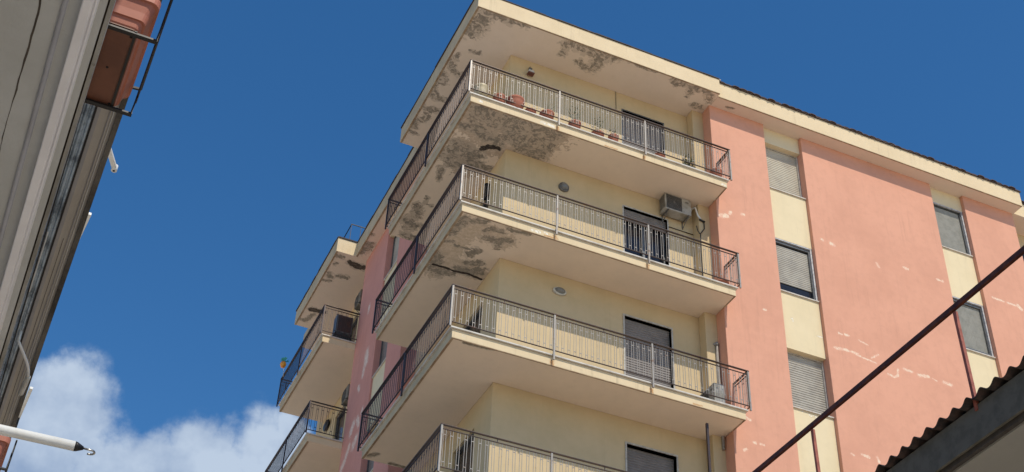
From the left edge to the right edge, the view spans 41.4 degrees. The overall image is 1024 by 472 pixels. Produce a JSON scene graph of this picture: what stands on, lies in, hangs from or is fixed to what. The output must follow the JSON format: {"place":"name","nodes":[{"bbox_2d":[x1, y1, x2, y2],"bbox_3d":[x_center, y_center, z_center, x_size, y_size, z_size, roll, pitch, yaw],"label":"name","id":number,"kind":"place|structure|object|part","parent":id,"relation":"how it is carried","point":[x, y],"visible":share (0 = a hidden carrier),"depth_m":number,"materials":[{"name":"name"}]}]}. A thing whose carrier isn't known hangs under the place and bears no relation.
{"place":"outdoors","nodes":[
{"label":"outdoors","id":0,"kind":"place"},
{"bbox_2d":[0,0,1023,471],"label":"sky","id":1,"kind":"structure","parent":0,"point":[256,134],"materials":[{"name":"blue"}]},
{"bbox_2d":[682,154,695,167],"bbox_3d":[4.001,-1.650,30.857,0.320,0.419,0.306,17,-41,-17],"label":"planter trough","id":2,"kind":"object","parent":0,"point":[685,163],"visible":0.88,"depth_m":30.81,"materials":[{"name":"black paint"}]},
{"label":"ground","id":3,"kind":"structure","parent":0,"visible":0},
{"bbox_2d":[0,0,161,437],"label":"neighbouring house","id":4,"kind":"structure","parent":3,"relation":"on","point":[57,135],"depth_m":6.80,"materials":[{"name":"grey paint"}]},
{"bbox_2d":[0,440,17,471],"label":"planter bracket","id":5,"kind":"object","parent":4,"relation":"attached to","point":[7,466],"visible":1,"depth_m":9.47,"materials":[{"name":"black metal"}]},
{"bbox_2d":[0,435,10,470],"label":"flower box","id":6,"kind":"object","parent":5,"relation":"on","point":[5,441],"visible":0.93,"depth_m":9.46,"materials":[{"name":"brown ceramic"}]},
{"bbox_2d":[17,329,30,395],"bbox_3d":[-4.553,1.192,12.687,0.120,0.173,0.932,11,-39,-10],"label":"curved pipe","id":7,"kind":"object","parent":4,"relation":"attached to","point":[23,387],"visible":1,"depth_m":12.68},
{"bbox_2d":[0,424,94,455],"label":"awning pole","id":8,"kind":"object","parent":4,"relation":"attached to","point":[38,438],"visible":1,"depth_m":6.89,"materials":[{"name":"white metal"}]},
{"bbox_2d":[85,0,172,116],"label":"planter bracket","id":9,"kind":"object","parent":4,"relation":"attached to","point":[135,34],"visible":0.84,"depth_m":6.53,"materials":[{"name":"black metal"}]},
{"bbox_2d":[84,0,160,109],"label":"flower box","id":10,"kind":"object","parent":9,"relation":"on","point":[139,16],"visible":0.55,"depth_m":6.44,"materials":[{"name":"brown plastic"}]},
{"bbox_2d":[265,0,1023,471],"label":"apartment building","id":11,"kind":"structure","parent":3,"relation":"on","point":[841,260],"depth_m":30.33,"materials":[{"name":"pink paint"}]},
{"bbox_2d":[280,357,288,373],"bbox_3d":[-6.699,3.856,39.841,0.267,0.650,0.194,17,-41,-17],"label":"pinwheel","id":12,"kind":"object","parent":11,"relation":"attached to","point":[283,363],"visible":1,"depth_m":39.84,"materials":[{"name":"multicoloured plastic"}]},
{"bbox_2d":[323,419,329,430],"bbox_3d":[-5.303,5.415,38.782,0.100,0.320,0.512,17,-41,-17],"label":"oval lamp","id":13,"kind":"object","parent":11,"relation":"attached to","point":[326,426],"visible":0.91,"depth_m":38.66,"materials":[{"name":"black paint"}]},
{"bbox_2d":[334,406,345,440],"bbox_3d":[-4.737,5.763,37.183,0.070,2.300,1.000,17,-41,-17],"label":"balcony door","id":14,"kind":"structure","parent":11,"relation":"in","point":[341,422],"depth_m":37.82,"materials":[{"name":"metal"}]},
{"bbox_2d":[332,314,352,340],"bbox_3d":[-4.638,2.618,37.062,0.460,0.885,0.315,17,-41,-17],"label":"iron cabinet","id":15,"kind":"object","parent":11,"relation":"on","point":[338,321],"visible":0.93,"depth_m":37.02,"materials":[{"name":"metal"}]},
{"bbox_3d":[-4.571,2.411,37.052,0.380,0.490,0.014,17,-41,-17],"label":"door","id":16,"kind":"part","parent":15,"relation":"part of","materials":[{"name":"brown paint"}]},
{"bbox_2d":[341,384,349,408],"bbox_3d":[-4.452,4.418,36.867,0.258,0.620,0.506,17,-41,-17],"label":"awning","id":17,"kind":"object","parent":11,"relation":"attached to","point":[345,396],"visible":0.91,"depth_m":36.82,"materials":[{"name":"metal"}]},
{"bbox_2d":[348,317,357,341],"bbox_3d":[-4.622,3.386,39.092,0.070,2.300,1.000,17,-41,-17],"label":"balcony door","id":18,"kind":"structure","parent":11,"relation":"in","point":[354,326],"depth_m":39.71,"materials":[{"name":"metal"}]},
{"bbox_2d":[354,289,362,313],"bbox_3d":[-4.332,1.925,38.869,0.258,0.620,0.506,17,-41,-17],"label":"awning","id":19,"kind":"object","parent":11,"relation":"attached to","point":[357,304],"visible":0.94,"depth_m":38.83,"materials":[{"name":"metal"}]},
{"bbox_2d":[366,425,376,471],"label":"window","id":20,"kind":"structure","parent":11,"relation":"in","point":[370,464],"depth_m":32.26,"materials":[{"name":"glass"}]},
{"bbox_2d":[372,341,387,378],"bbox_3d":[-3.138,2.688,34.013,0.255,1.555,1.070,17,-41,-17],"label":"window","id":21,"kind":"structure","parent":11,"relation":"in","point":[383,352],"depth_m":34.18,"materials":[{"name":"glass"}]},
{"bbox_2d":[384,236,399,280],"bbox_3d":[-3.024,0.335,35.903,0.255,1.495,1.070,17,-41,-17],"label":"window","id":22,"kind":"structure","parent":11,"relation":"in","point":[396,239],"depth_m":36.23,"materials":[{"name":"glass"}]},
{"bbox_2d":[454,433,473,471],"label":"balcony door","id":23,"kind":"structure","parent":11,"relation":"in","point":[468,447],"depth_m":26.82,"materials":[{"name":"metal"}]},
{"bbox_2d":[465,306,481,332],"bbox_3d":[-0.809,2.600,28.135,0.070,2.300,1.100,17,-41,-17],"label":"balcony door","id":24,"kind":"structure","parent":11,"relation":"in","point":[476,321],"depth_m":28.70,"materials":[{"name":"metal"}]},
{"bbox_2d":[474,81,488,96],"bbox_3d":[-0.654,-3.105,29.316,0.379,0.402,0.349,1,-39,2],"label":"flower pot","id":25,"kind":"object","parent":11,"relation":"on","point":[483,86],"visible":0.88,"depth_m":29.20,"materials":[{"name":"beige ceramic"}]},
{"bbox_2d":[482,197,488,207],"bbox_3d":[-0.694,0.223,30.043,0.070,2.300,1.100,17,-41,-17],"label":"balcony door","id":26,"kind":"structure","parent":11,"relation":"in","point":[486,206],"depth_m":30.57,"materials":[{"name":"metal"}]},
{"bbox_2d":[483,183,489,200],"bbox_3d":[-0.568,-1.004,30.401,0.140,0.430,0.180,17,-41,-17],"label":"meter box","id":27,"kind":"object","parent":11,"relation":"attached to","point":[486,189],"visible":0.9,"depth_m":30.33,"materials":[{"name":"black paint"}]},
{"bbox_2d":[493,92,504,102],"bbox_3d":[-0.291,-2.939,29.441,0.289,0.326,0.360,17,-41,-17],"label":"flower pot","id":28,"kind":"object","parent":11,"relation":"on","point":[498,99],"visible":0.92,"depth_m":29.31,"materials":[{"name":"ceramic"}]},
{"bbox_2d":[506,93,524,108],"bbox_3d":[0.096,-2.880,29.504,0.444,0.343,0.550,25,-44,-25],"label":"flower pot","id":29,"kind":"object","parent":11,"relation":"on","point":[518,100],"visible":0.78,"depth_m":29.40,"materials":[{"name":"ceramic"}]},
{"bbox_2d":[524,105,536,113],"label":"flower pot","id":30,"kind":"object","parent":11,"relation":"on","point":[529,110],"visible":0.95,"depth_m":29.49,"materials":[{"name":"ceramic"}]},
{"bbox_2d":[527,67,534,76],"bbox_3d":[0.437,-3.893,31.817,0.160,0.320,0.149,17,-41,-17],"label":"box lamp","id":31,"kind":"object","parent":11,"relation":"attached to","point":[530,72],"visible":1,"depth_m":31.71,"materials":[{"name":"white plastic"}]},
{"bbox_2d":[539,106,553,118],"bbox_3d":[0.764,-2.635,29.750,0.334,0.319,0.499,17,-41,-17],"label":"flower pot","id":32,"kind":"object","parent":11,"relation":"on","point":[550,111],"visible":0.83,"depth_m":29.64,"materials":[{"name":"ceramic"}]},
{"bbox_2d":[552,287,565,295],"bbox_3d":[1.007,1.135,28.263,0.310,0.190,0.117,17,-41,-17],"label":"bulkhead lamp","id":33,"kind":"object","parent":11,"relation":"attached to","point":[559,291],"visible":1,"depth_m":28.22,"materials":[{"name":"white glass"}]},
{"bbox_2d":[558,182,568,191],"bbox_3d":[1.166,-1.105,30.091,0.250,0.250,0.117,17,-41,-17],"label":"bulkhead lamp","id":34,"kind":"object","parent":11,"relation":"attached to","point":[563,186],"visible":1,"depth_m":30.04,"materials":[{"name":"grey glass"}]},
{"bbox_2d":[566,106,580,128],"bbox_3d":[1.375,-2.618,30.058,0.352,0.723,0.372,32,-47,-32],"label":"flower pot","id":35,"kind":"object","parent":11,"relation":"on","point":[576,122],"visible":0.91,"depth_m":29.87,"materials":[{"name":"ceramic"}]},
{"bbox_2d":[587,117,605,136],"bbox_3d":[1.891,-2.393,30.223,0.313,0.619,0.442,24,-43,-24],"label":"flower pot","id":36,"kind":"object","parent":11,"relation":"on","point":[598,133],"visible":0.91,"depth_m":30.01,"materials":[{"name":"ceramic"}]},
{"bbox_2d":[608,125,618,141],"bbox_3d":[2.261,-2.235,30.254,0.245,0.439,0.301,0,-39,3],"label":"flower pot","id":37,"kind":"object","parent":11,"relation":"on","point":[614,135],"visible":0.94,"depth_m":30.16,"materials":[{"name":"ceramic"}]},
{"bbox_2d":[621,108,665,157],"bbox_3d":[3.075,-1.944,32.012,1.160,2.325,0.164,17,-41,-17],"label":"balcony door","id":38,"kind":"structure","parent":11,"relation":"in","point":[628,133],"depth_m":32.35,"materials":[{"name":"metal"}]},
{"bbox_2d":[622,204,669,265],"bbox_3d":[2.939,0.434,30.131,1.180,2.355,0.224,17,-41,-17],"label":"balcony door","id":39,"kind":"structure","parent":11,"relation":"in","point":[643,244],"depth_m":30.60,"materials":[{"name":"glass"}]},
{"bbox_2d":[623,313,674,388],"bbox_3d":[2.815,2.777,28.193,1.195,2.370,0.178,17,-41,-17],"label":"balcony door","id":40,"kind":"structure","parent":11,"relation":"in","point":[641,330],"depth_m":28.52,"materials":[{"name":"plastic"}]},
{"bbox_2d":[625,441,678,471],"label":"balcony door","id":41,"kind":"structure","parent":11,"relation":"in","point":[636,460],"depth_m":26.88,"materials":[{"name":"plastic"}]},
{"bbox_2d":[659,193,690,229],"bbox_3d":[3.728,-0.570,30.979,0.686,0.660,0.328,17,-41,-17],"label":"air conditioner","id":42,"kind":"object","parent":11,"relation":"attached to","point":[675,207],"visible":1,"depth_m":30.91,"materials":[{"name":"white metal"}]},
{"bbox_2d":[670,219,704,275],"bbox_3d":[3.952,0.506,30.399,0.849,2.154,0.291,1,-39,2],"label":"power cable","id":43,"kind":"object","parent":11,"relation":"attached to","point":[701,220],"visible":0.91,"depth_m":30.76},
{"bbox_2d":[705,423,710,471],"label":"metal post","id":44,"kind":"object","parent":11,"relation":"on","point":[708,446],"visible":1,"depth_m":26.47,"materials":[{"name":"metal"}]},
{"bbox_2d":[700,383,724,402],"bbox_3d":[4.044,3.373,27.472,0.274,0.550,0.626,17,-41,-17],"label":"air conditioner","id":45,"kind":"object","parent":11,"relation":"on","point":[718,389],"visible":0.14,"depth_m":27.33,"materials":[{"name":"white metal"}]},
{"bbox_2d":[708,166,722,176],"bbox_3d":[4.689,-1.425,31.012,0.379,0.308,0.288,-12,-41,18],"label":"flower pot","id":46,"kind":"object","parent":11,"relation":"on","point":[715,173],"visible":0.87,"depth_m":30.93,"materials":[{"name":"ceramic"}]},
{"bbox_2d":[717,279,728,283],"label":"flower pot","id":47,"kind":"object","parent":11,"relation":"on","point":[723,281],"visible":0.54,"depth_m":29.08,"materials":[{"name":"ceramic"}]},
{"bbox_2d":[765,146,805,199],"bbox_3d":[6.559,-1.538,32.996,1.070,1.495,0.255,17,-41,-17],"label":"window","id":48,"kind":"structure","parent":11,"relation":"in","point":[783,170],"depth_m":33.11,"materials":[{"name":"plastic"}]},
{"bbox_2d":[775,237,818,302],"bbox_3d":[6.446,0.815,31.106,1.068,1.555,0.255,17,-41,-17],"label":"window","id":49,"kind":"structure","parent":11,"relation":"in","point":[795,262],"depth_m":31.15,"materials":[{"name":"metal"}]},
{"bbox_2d":[787,351,833,418],"bbox_3d":[6.331,3.198,29.193,1.070,1.530,0.255,17,-41,-17],"label":"window","id":50,"kind":"structure","parent":11,"relation":"in","point":[807,376],"depth_m":29.30,"materials":[{"name":"plastic"}]},
{"bbox_2d":[933,202,972,256],"bbox_3d":[11.097,-0.131,34.474,1.018,1.495,0.255,17,-41,-17],"label":"window","id":51,"kind":"structure","parent":11,"relation":"in","point":[951,226],"depth_m":34.53,"materials":[{"name":"metal"}]},
{"bbox_2d":[952,296,995,358],"bbox_3d":[10.983,2.222,32.584,1.018,1.555,0.255,17,-41,-17],"label":"window","id":52,"kind":"structure","parent":11,"relation":"in","point":[971,315],"depth_m":32.63,"materials":[{"name":"metal"}]},
{"bbox_2d":[875,356,1023,471],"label":"corrugated roof shed","id":53,"kind":"structure","parent":3,"relation":"on","point":[987,435],"depth_m":11.53,"materials":[{"name":"grey concrete"},{"name":"dark corrugated metal"}]},
{"bbox_2d":[752,245,1023,471],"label":"roof guard rail","id":54,"kind":"object","parent":53,"relation":"on","point":[956,305],"visible":1,"depth_m":12.56,"materials":[{"name":"brown metal"}]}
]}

